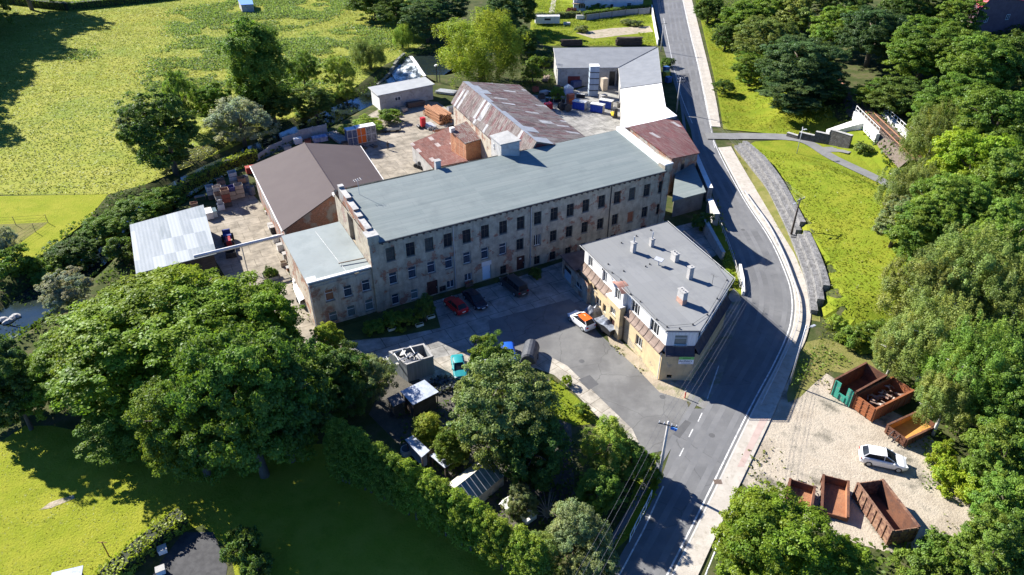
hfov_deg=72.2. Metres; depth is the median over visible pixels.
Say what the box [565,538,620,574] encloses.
tree
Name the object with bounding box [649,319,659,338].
window
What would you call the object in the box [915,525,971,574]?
bush
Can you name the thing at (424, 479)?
thuja
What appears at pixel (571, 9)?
bush
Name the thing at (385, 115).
bush
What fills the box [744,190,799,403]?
guard rail
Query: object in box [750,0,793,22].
tree
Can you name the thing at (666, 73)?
yard box
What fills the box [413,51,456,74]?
pond water
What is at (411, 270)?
window
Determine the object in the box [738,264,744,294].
kerb wall
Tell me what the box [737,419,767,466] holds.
cycle strip
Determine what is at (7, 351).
tree
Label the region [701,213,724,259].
retaining wall
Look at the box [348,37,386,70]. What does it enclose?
willow tree
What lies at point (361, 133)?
storage cage
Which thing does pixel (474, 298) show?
parked car
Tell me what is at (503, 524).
thuja
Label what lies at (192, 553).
garden path
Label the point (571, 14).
hedge
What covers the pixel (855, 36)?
tree
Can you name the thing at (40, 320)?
bank plants
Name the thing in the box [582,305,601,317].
tarp heap
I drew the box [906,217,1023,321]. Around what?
birch tree
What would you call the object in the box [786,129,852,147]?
stone wall
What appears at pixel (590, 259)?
window
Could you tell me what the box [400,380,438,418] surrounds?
shed
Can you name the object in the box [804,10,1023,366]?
wood undergrowth
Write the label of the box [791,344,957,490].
bright weeds
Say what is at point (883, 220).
tree
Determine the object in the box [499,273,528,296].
parked car
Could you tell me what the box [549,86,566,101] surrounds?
tree
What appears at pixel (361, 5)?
tree
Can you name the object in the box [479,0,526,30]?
tree
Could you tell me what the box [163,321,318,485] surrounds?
tree
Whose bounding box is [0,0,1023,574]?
ground
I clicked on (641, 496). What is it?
overhead wire
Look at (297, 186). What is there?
hall
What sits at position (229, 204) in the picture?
crate
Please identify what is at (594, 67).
storage box
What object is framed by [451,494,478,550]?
thuja
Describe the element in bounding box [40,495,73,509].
bare spot
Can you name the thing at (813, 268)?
stone wall
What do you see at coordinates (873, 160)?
hill grass
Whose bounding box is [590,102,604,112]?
container
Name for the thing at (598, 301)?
window
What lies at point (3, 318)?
boulder
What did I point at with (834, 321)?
bush
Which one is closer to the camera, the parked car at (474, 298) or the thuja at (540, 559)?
the thuja at (540, 559)
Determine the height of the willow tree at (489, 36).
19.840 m
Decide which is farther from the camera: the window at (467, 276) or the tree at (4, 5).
the tree at (4, 5)
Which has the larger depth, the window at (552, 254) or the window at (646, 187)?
the window at (646, 187)
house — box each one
[560,221,735,379]
[572,0,642,10]
[968,0,1023,35]
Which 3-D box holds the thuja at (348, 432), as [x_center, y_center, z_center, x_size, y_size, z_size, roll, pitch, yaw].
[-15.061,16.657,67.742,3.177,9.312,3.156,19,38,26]
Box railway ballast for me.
[841,80,917,167]
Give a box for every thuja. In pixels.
[320,416,345,481]
[324,419,349,482]
[328,417,351,483]
[339,425,363,487]
[345,426,370,489]
[351,432,375,492]
[363,441,391,499]
[373,445,394,505]
[380,451,402,511]
[388,458,419,514]
[397,457,424,519]
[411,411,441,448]
[411,467,438,528]
[420,475,447,531]
[427,477,457,536]
[443,486,470,546]
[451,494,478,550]
[462,497,492,555]
[474,508,505,567]
[484,516,513,574]
[499,523,530,574]
[506,532,529,574]
[510,533,535,574]
[516,537,553,574]
[517,535,551,574]
[522,544,554,574]
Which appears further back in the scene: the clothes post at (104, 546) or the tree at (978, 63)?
the tree at (978, 63)
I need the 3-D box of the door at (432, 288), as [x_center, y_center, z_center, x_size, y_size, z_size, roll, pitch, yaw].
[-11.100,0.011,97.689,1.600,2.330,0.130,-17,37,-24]
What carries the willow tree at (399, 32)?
on the meadow
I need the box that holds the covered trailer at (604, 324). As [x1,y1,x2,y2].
[594,314,614,335]
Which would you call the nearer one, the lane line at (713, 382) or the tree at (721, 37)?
the lane line at (713, 382)
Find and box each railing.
[629,490,652,541]
[705,512,731,574]
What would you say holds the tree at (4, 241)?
on the mown grass at (60, 212)
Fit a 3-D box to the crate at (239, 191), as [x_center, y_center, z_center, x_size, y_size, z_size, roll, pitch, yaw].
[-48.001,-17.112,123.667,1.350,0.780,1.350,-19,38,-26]
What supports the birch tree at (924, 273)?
on the ground at (378, 432)
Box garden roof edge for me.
[51,565,83,574]
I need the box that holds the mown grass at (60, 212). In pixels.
[0,194,107,268]
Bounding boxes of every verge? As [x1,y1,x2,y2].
[549,380,598,425]
[732,144,820,321]
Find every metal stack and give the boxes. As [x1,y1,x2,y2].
[325,130,345,143]
[425,122,436,129]
[435,88,457,94]
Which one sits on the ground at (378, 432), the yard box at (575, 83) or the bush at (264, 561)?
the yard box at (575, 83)
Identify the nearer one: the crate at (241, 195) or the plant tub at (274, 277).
the plant tub at (274, 277)
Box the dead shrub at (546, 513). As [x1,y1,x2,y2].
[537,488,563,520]
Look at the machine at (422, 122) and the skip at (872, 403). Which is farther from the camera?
the machine at (422, 122)
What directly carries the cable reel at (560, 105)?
on the yard at (586, 122)
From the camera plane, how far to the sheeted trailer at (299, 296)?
96.28 m
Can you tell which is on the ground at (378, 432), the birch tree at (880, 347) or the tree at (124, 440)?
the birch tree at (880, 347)
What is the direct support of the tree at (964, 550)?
on the ground at (378, 432)
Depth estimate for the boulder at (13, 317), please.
95.02 m
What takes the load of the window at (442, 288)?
in the mill
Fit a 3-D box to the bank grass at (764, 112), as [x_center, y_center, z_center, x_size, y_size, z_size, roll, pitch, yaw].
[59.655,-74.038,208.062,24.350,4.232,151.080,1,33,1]
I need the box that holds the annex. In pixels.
[281,221,376,326]
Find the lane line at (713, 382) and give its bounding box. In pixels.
[707,366,718,398]
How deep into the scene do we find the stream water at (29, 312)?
129.73 m
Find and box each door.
[427,280,437,295]
[482,265,489,279]
[517,255,523,269]
[564,269,570,283]
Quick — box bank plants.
[0,43,449,344]
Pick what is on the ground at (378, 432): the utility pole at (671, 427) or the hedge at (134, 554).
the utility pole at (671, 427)
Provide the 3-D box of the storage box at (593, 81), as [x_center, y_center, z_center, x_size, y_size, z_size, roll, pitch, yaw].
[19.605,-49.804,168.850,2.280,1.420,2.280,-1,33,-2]
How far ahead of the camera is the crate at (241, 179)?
125.27 m
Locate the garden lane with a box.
[549,0,555,12]
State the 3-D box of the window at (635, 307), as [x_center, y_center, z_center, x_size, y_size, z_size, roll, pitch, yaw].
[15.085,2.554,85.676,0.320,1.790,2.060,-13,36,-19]
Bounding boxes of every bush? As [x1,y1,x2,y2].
[0,242,39,278]
[25,253,77,286]
[101,236,133,261]
[219,524,262,571]
[239,549,274,574]
[263,265,278,277]
[337,124,351,133]
[353,113,383,129]
[362,318,384,336]
[377,108,403,122]
[382,309,411,332]
[403,308,422,324]
[525,54,552,66]
[528,267,542,279]
[561,375,572,386]
[565,7,576,11]
[574,25,588,32]
[574,402,589,415]
[586,4,602,10]
[620,18,633,24]
[628,19,644,26]
[633,453,663,484]
[660,57,675,66]
[691,212,715,231]
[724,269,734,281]
[825,313,848,332]
[834,324,867,348]
[853,141,874,155]
[856,318,886,346]
[890,548,944,574]
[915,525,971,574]
[925,439,958,464]
[930,453,969,498]
[951,471,986,511]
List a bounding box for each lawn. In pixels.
[0,426,241,574]
[200,444,506,574]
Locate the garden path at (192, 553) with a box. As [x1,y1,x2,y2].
[153,532,226,574]
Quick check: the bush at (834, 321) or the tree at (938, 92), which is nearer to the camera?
the bush at (834, 321)
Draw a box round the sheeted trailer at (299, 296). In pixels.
[292,278,305,304]
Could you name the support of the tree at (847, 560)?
on the ground at (378, 432)
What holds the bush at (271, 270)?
in the plant tub at (274, 277)
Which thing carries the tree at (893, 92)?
on the ground at (378, 432)
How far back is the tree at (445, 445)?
69.67 m
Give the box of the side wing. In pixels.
[618,47,661,103]
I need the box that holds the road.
[618,0,794,574]
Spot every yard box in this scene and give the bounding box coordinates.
[190,201,197,207]
[225,249,236,258]
[244,165,251,173]
[269,225,275,233]
[276,242,283,251]
[280,260,286,266]
[282,251,286,260]
[283,144,291,150]
[293,136,302,144]
[304,138,311,142]
[311,134,327,142]
[401,107,407,111]
[447,106,453,112]
[532,86,538,92]
[538,93,544,98]
[539,90,548,94]
[544,102,552,108]
[570,80,581,87]
[576,15,584,18]
[599,94,607,98]
[600,77,607,90]
[614,101,619,106]
[662,66,669,71]
[663,70,669,76]
[665,76,671,82]
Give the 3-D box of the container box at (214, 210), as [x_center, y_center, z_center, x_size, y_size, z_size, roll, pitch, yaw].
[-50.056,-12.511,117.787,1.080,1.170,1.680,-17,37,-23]
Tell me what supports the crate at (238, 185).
on the crate at (239, 191)
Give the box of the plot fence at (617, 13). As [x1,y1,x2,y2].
[586,7,650,20]
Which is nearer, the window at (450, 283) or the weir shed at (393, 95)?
the window at (450, 283)
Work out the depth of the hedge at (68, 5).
250.97 m
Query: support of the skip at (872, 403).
on the gravel lot
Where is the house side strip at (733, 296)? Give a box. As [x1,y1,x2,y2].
[668,288,740,407]
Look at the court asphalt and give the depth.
85.81 m
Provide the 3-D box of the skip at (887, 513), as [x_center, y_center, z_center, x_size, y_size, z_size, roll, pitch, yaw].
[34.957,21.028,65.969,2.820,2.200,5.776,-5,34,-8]
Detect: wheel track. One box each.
[610,1,751,545]
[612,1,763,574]
[628,1,774,574]
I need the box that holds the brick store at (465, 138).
[449,121,480,160]
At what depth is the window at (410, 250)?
92.89 m
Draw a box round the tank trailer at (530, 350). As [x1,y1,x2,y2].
[520,339,539,363]
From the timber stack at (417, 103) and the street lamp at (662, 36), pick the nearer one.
the timber stack at (417, 103)
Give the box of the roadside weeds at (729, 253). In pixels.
[533,0,740,544]
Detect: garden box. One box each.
[154,564,165,574]
[156,543,167,555]
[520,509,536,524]
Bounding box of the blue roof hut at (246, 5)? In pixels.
[238,0,253,12]
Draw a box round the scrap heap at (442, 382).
[428,374,455,393]
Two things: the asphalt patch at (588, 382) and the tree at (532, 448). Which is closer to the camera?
the tree at (532, 448)
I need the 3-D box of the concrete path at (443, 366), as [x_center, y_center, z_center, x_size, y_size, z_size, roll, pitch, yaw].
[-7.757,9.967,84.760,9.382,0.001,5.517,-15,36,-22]
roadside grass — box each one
[614,460,657,549]
[714,217,740,294]
[787,338,877,401]
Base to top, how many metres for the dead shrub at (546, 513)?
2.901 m
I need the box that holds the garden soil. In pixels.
[369,374,574,527]
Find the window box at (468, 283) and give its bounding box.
[465,280,473,287]
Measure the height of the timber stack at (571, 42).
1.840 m
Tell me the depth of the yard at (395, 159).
145.40 m
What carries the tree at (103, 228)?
on the ground at (378, 432)
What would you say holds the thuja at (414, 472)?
on the garden lawn at (310, 517)
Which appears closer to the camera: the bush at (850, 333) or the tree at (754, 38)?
the bush at (850, 333)
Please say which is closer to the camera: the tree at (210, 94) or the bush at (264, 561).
the bush at (264, 561)
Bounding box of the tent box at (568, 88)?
[564,84,573,94]
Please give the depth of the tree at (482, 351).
76.08 m
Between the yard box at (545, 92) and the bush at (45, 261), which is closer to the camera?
the bush at (45, 261)
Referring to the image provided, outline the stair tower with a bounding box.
[490,130,520,156]
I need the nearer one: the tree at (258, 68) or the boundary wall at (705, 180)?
the boundary wall at (705, 180)
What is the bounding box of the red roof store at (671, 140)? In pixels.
[629,117,699,193]
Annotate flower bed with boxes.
[336,303,440,340]
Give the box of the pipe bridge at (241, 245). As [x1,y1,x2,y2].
[193,234,283,270]
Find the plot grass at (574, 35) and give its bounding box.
[530,0,656,45]
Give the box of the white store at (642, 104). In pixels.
[620,83,676,131]
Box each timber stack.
[405,100,424,107]
[424,104,451,124]
[542,75,549,81]
[560,39,582,45]
[615,37,642,45]
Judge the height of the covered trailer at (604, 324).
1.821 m
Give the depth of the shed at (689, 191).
119.05 m
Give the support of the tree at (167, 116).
on the meadow
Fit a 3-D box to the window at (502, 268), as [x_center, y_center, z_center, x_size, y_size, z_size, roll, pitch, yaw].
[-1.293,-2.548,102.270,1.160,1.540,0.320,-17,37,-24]
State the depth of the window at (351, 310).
93.23 m
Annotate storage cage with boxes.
[344,126,358,144]
[353,124,366,143]
[363,122,376,142]
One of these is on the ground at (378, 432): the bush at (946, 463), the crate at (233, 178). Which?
the bush at (946, 463)
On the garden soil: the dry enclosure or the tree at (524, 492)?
the tree at (524, 492)
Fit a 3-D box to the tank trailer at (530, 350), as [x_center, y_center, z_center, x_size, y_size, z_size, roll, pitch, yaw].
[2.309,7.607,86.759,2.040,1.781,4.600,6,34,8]
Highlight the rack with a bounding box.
[432,125,446,133]
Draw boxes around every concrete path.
[420,352,481,383]
[511,352,639,444]
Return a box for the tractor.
[221,228,234,246]
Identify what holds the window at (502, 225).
in the mill
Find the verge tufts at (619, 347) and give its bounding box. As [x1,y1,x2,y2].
[288,158,800,371]
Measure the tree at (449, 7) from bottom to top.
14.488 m
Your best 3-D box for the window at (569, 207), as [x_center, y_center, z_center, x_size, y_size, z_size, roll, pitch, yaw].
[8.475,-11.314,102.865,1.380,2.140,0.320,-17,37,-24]
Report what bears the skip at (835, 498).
on the gravel lot
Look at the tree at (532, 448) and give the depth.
65.77 m
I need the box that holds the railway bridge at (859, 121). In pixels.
[826,106,907,141]
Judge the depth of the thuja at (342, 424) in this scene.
66.27 m
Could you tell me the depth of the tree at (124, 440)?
69.93 m
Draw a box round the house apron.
[607,335,690,400]
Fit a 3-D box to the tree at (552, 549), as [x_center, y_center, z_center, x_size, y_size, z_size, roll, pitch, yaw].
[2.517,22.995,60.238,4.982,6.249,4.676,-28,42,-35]
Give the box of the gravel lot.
[741,373,972,551]
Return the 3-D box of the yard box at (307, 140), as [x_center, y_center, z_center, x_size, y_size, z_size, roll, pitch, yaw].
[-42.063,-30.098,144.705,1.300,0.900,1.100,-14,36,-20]
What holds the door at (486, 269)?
in the mill
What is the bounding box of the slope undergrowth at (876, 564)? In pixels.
[694,0,1021,574]
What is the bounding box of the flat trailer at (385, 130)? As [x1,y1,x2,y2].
[381,126,400,132]
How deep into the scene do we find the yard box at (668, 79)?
178.50 m
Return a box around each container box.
[204,207,213,219]
[211,207,217,217]
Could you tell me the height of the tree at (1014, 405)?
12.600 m
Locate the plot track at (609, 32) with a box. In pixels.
[578,26,652,38]
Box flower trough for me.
[415,322,423,327]
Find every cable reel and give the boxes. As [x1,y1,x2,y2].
[557,102,563,110]
[563,103,571,111]
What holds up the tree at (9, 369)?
on the ground at (378, 432)
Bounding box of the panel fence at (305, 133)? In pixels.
[257,123,327,160]
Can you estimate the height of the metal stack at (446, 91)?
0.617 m
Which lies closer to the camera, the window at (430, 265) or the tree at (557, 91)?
the window at (430, 265)
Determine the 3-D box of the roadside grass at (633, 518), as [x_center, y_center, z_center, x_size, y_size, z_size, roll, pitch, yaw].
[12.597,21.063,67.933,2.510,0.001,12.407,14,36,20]
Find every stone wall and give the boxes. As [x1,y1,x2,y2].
[734,141,805,238]
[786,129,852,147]
[791,230,829,314]
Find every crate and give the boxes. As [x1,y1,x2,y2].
[204,184,212,191]
[212,184,220,191]
[216,178,225,184]
[219,187,229,194]
[221,194,230,198]
[222,198,231,202]
[224,202,231,207]
[225,184,234,191]
[227,169,236,177]
[228,176,236,181]
[233,182,242,189]
[235,189,243,193]
[236,193,244,198]
[237,175,245,182]
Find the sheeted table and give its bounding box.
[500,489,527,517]
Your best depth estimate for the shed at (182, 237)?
102.67 m
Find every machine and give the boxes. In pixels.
[216,199,224,210]
[413,159,422,169]
[416,117,425,128]
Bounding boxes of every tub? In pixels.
[262,273,278,279]
[400,444,410,457]
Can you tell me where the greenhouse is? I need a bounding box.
[450,461,503,505]
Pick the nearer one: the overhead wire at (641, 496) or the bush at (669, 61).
the overhead wire at (641, 496)
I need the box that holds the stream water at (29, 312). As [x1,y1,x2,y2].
[0,74,395,337]
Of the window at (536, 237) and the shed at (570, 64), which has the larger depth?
the shed at (570, 64)
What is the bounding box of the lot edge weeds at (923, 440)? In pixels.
[742,372,975,550]
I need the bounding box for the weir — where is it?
[392,56,433,81]
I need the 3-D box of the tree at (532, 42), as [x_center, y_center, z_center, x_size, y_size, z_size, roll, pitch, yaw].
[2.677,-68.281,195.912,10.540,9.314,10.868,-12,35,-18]
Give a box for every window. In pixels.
[325,289,335,302]
[329,311,339,322]
[343,285,353,298]
[347,305,356,317]
[361,279,371,292]
[365,299,374,311]
[385,246,395,262]
[389,272,398,285]
[392,293,400,305]
[406,242,415,257]
[408,266,417,279]
[411,289,417,300]
[424,237,434,252]
[427,261,435,274]
[439,285,446,293]
[443,233,451,248]
[445,256,453,269]
[447,280,453,289]
[462,229,470,244]
[463,252,470,264]
[464,273,471,282]
[481,225,489,239]
[481,247,488,260]
[499,220,506,235]
[499,243,505,255]
[500,265,506,275]
[516,238,523,251]
[517,216,524,230]
[534,211,540,225]
[534,234,539,246]
[534,255,539,265]
[549,251,555,261]
[550,207,557,221]
[550,230,555,242]
[565,226,572,238]
[566,203,572,217]
[574,281,581,292]
[578,4,584,8]
[581,199,589,213]
[581,222,587,233]
[587,256,592,269]
[595,297,600,309]
[596,218,603,230]
[598,195,604,208]
[601,271,606,284]
[609,307,615,317]
[612,214,617,225]
[613,191,619,204]
[614,288,620,302]
[627,211,633,223]
[628,187,634,200]
[630,300,639,316]
[634,335,642,350]
[641,207,646,218]
[643,184,649,197]
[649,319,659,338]
[658,181,661,193]
[673,335,687,346]
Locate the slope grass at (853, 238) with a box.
[702,21,911,344]
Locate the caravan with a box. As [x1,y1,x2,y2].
[535,15,559,23]
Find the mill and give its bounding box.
[334,126,672,311]
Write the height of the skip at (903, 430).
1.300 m
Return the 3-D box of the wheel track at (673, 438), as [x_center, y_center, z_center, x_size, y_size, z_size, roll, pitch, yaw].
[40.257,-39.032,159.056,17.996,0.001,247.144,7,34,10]
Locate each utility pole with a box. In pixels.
[657,421,676,479]
[675,77,684,112]
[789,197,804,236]
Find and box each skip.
[786,478,815,510]
[819,474,849,521]
[830,362,887,407]
[851,479,920,545]
[852,377,914,421]
[884,411,934,446]
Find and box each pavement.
[674,146,810,574]
[684,0,720,126]
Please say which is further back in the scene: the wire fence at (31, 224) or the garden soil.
the wire fence at (31, 224)
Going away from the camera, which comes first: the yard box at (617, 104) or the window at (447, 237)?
the window at (447, 237)
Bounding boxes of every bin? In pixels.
[243,182,249,192]
[247,185,255,195]
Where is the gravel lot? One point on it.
(816, 430)
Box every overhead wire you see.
[575,451,643,574]
[582,429,660,574]
[594,430,668,572]
[602,427,675,570]
[660,200,796,418]
[665,202,796,419]
[673,201,799,420]
[678,221,790,421]
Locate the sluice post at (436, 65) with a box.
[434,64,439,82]
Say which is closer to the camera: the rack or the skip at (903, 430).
the skip at (903, 430)
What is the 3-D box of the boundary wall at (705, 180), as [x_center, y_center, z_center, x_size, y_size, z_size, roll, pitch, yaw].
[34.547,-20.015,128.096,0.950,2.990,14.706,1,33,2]
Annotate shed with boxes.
[130,205,218,278]
[368,77,434,109]
[383,343,434,381]
[400,380,438,418]
[405,435,429,467]
[410,127,467,170]
[430,453,454,477]
[451,81,584,158]
[553,47,656,85]
[672,163,705,216]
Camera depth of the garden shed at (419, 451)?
71.87 m
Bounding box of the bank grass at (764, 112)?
[696,0,840,133]
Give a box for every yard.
[208,192,348,346]
[355,101,453,178]
[532,85,619,136]
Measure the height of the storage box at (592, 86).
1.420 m
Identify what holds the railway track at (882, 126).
on the railway ballast
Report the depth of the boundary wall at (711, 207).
115.74 m
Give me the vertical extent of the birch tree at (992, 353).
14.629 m
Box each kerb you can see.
[672,147,795,574]
[683,0,711,126]
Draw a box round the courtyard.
[348,223,716,362]
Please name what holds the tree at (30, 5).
on the meadow
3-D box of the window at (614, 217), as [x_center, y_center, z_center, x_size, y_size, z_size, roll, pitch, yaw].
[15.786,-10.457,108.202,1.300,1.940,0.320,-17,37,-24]
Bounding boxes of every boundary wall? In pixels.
[696,155,712,201]
[706,199,719,225]
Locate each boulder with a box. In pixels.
[0,316,7,321]
[2,318,12,324]
[9,315,16,320]
[12,313,20,317]
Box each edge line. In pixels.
[619,486,663,574]
[663,18,691,121]
[666,3,792,574]
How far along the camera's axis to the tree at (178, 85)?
146.00 m
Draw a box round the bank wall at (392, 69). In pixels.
[376,53,404,84]
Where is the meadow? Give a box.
[0,0,425,194]
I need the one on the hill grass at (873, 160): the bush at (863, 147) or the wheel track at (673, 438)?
the bush at (863, 147)
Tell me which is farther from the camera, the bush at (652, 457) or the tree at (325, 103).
the tree at (325, 103)
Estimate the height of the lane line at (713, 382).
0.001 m
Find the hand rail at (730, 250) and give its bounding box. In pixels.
[710,197,740,284]
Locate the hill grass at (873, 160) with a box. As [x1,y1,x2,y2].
[751,130,976,354]
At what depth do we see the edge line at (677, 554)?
82.72 m
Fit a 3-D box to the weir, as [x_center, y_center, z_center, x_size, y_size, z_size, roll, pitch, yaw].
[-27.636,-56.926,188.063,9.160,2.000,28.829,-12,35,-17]
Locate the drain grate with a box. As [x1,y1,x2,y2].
[713,479,721,483]
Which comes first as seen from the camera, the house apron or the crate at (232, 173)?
the house apron
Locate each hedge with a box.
[3,0,162,10]
[94,505,190,574]
[157,148,257,200]
[533,10,580,17]
[582,3,650,18]
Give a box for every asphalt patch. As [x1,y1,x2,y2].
[578,375,597,389]
[673,420,690,437]
[680,73,690,82]
[727,171,736,185]
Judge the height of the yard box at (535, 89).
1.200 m
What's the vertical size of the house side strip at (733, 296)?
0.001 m
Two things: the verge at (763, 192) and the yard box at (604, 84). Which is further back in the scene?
the yard box at (604, 84)
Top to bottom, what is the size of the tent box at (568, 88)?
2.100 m
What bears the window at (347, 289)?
in the annex
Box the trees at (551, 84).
[93,46,642,574]
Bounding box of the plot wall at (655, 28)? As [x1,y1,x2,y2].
[651,5,658,45]
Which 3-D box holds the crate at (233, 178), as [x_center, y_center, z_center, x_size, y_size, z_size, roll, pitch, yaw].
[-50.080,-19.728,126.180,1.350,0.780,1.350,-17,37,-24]
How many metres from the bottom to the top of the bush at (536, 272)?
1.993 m
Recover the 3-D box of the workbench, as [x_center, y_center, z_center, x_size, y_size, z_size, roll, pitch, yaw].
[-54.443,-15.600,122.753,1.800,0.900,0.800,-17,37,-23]
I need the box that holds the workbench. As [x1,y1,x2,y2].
[194,194,205,200]
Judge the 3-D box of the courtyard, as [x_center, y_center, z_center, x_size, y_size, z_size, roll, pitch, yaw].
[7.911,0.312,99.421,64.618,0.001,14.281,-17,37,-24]
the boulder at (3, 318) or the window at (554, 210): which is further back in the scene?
the window at (554, 210)
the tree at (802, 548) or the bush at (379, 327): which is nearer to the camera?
the tree at (802, 548)
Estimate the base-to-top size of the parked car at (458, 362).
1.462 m
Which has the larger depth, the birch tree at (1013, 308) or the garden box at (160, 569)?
the birch tree at (1013, 308)
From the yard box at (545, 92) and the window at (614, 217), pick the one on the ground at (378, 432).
the yard box at (545, 92)
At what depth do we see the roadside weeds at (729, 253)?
214.22 m
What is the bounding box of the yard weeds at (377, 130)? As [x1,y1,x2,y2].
[290,108,554,319]
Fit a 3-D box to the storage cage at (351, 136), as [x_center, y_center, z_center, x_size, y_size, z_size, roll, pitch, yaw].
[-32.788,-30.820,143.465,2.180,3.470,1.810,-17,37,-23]
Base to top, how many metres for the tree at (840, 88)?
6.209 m
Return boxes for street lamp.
[660,23,666,51]
[789,324,815,384]
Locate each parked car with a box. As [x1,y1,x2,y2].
[443,296,468,314]
[450,354,466,379]
[462,288,487,309]
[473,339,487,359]
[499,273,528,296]
[501,342,517,359]
[567,310,595,331]
[858,444,907,472]
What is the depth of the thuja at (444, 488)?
61.64 m
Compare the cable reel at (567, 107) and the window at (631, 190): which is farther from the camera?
the cable reel at (567, 107)
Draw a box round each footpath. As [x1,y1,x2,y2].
[705,133,889,186]
[822,147,849,152]
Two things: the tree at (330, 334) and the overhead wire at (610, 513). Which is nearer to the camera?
the overhead wire at (610, 513)
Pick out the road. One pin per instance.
(653, 556)
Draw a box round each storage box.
[588,78,598,83]
[588,82,598,90]
[588,89,597,95]
[589,64,599,71]
[589,71,599,78]
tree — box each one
[0,0,13,23]
[0,225,23,250]
[0,334,37,413]
[0,355,45,430]
[14,326,155,421]
[26,0,50,9]
[33,265,94,314]
[40,261,280,425]
[41,236,102,271]
[72,389,159,465]
[75,210,130,251]
[105,192,166,232]
[110,105,145,149]
[113,88,204,175]
[121,363,235,484]
[141,185,189,214]
[161,67,200,114]
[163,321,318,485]
[192,81,231,117]
[200,96,281,146]
[208,279,305,342]
[215,16,297,108]
[225,325,335,462]
[242,79,301,122]
[283,50,321,86]
[289,81,340,118]
[294,341,339,413]
[309,321,348,350]
[309,339,377,418]
[318,54,355,83]
[334,80,358,100]
[343,353,398,403]
[344,0,390,19]
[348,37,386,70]
[367,0,422,28]
[390,23,413,48]
[397,0,452,42]
[414,292,435,320]
[423,0,469,27]
[429,421,471,470]
[431,5,531,86]
[446,350,561,472]
[467,330,515,390]
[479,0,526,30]
[485,0,537,23]
[492,411,571,491]
[500,481,539,522]
[505,25,541,57]
[520,62,543,82]
[530,529,567,574]
[545,497,612,571]
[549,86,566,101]
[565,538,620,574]
[573,465,628,516]
[575,413,631,473]
[609,434,648,480]
[693,0,726,23]
[710,23,739,50]
[710,479,846,574]
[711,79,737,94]
[714,0,767,39]
[716,519,772,574]
[728,51,763,85]
[730,14,800,58]
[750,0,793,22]
[754,33,851,100]
[754,75,838,114]
[771,0,838,36]
[806,4,863,46]
[810,74,854,102]
[820,533,876,574]
[822,0,875,27]
[832,4,918,69]
[850,77,887,105]
[862,76,932,116]
[870,315,931,378]
[871,193,917,247]
[873,156,943,216]
[873,242,975,320]
[876,0,953,26]
[878,285,989,384]
[880,14,979,83]
[882,201,952,262]
[896,100,961,170]
[902,169,1003,243]
[906,71,994,133]
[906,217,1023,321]
[910,364,984,435]
[913,310,1023,425]
[921,0,989,33]
[924,126,1021,185]
[934,30,1023,92]
[944,502,1023,574]
[951,84,1023,155]
[958,404,1023,487]
[962,144,1023,225]
[962,193,1023,278]
[967,460,1023,557]
[968,253,1023,351]
[968,344,1023,435]
[988,28,1023,91]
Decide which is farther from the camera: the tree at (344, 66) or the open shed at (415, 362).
the tree at (344, 66)
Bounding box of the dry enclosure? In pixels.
[0,222,47,242]
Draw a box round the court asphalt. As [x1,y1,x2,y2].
[488,299,687,453]
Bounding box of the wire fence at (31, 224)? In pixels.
[0,215,47,242]
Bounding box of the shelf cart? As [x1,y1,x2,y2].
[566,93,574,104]
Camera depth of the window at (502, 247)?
100.49 m
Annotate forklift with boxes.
[610,107,617,117]
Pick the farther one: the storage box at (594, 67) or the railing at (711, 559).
the storage box at (594, 67)
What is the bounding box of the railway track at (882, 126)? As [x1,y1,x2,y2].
[841,83,921,159]
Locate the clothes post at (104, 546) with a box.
[97,541,108,555]
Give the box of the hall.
[249,142,383,250]
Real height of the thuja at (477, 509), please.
8.291 m
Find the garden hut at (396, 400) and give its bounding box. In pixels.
[387,392,405,417]
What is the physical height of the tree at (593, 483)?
6.209 m
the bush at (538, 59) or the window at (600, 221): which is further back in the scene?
the bush at (538, 59)
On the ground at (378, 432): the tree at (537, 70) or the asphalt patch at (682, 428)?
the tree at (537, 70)
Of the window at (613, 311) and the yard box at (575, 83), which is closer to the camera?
the window at (613, 311)
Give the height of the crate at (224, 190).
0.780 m
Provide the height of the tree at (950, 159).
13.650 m
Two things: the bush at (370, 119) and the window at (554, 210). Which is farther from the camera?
the bush at (370, 119)
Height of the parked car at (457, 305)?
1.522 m
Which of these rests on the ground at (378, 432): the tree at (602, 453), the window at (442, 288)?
the tree at (602, 453)
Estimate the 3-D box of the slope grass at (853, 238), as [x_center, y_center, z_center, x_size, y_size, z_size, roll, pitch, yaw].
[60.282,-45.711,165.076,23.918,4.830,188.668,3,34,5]
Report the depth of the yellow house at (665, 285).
87.80 m
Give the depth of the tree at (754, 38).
175.90 m

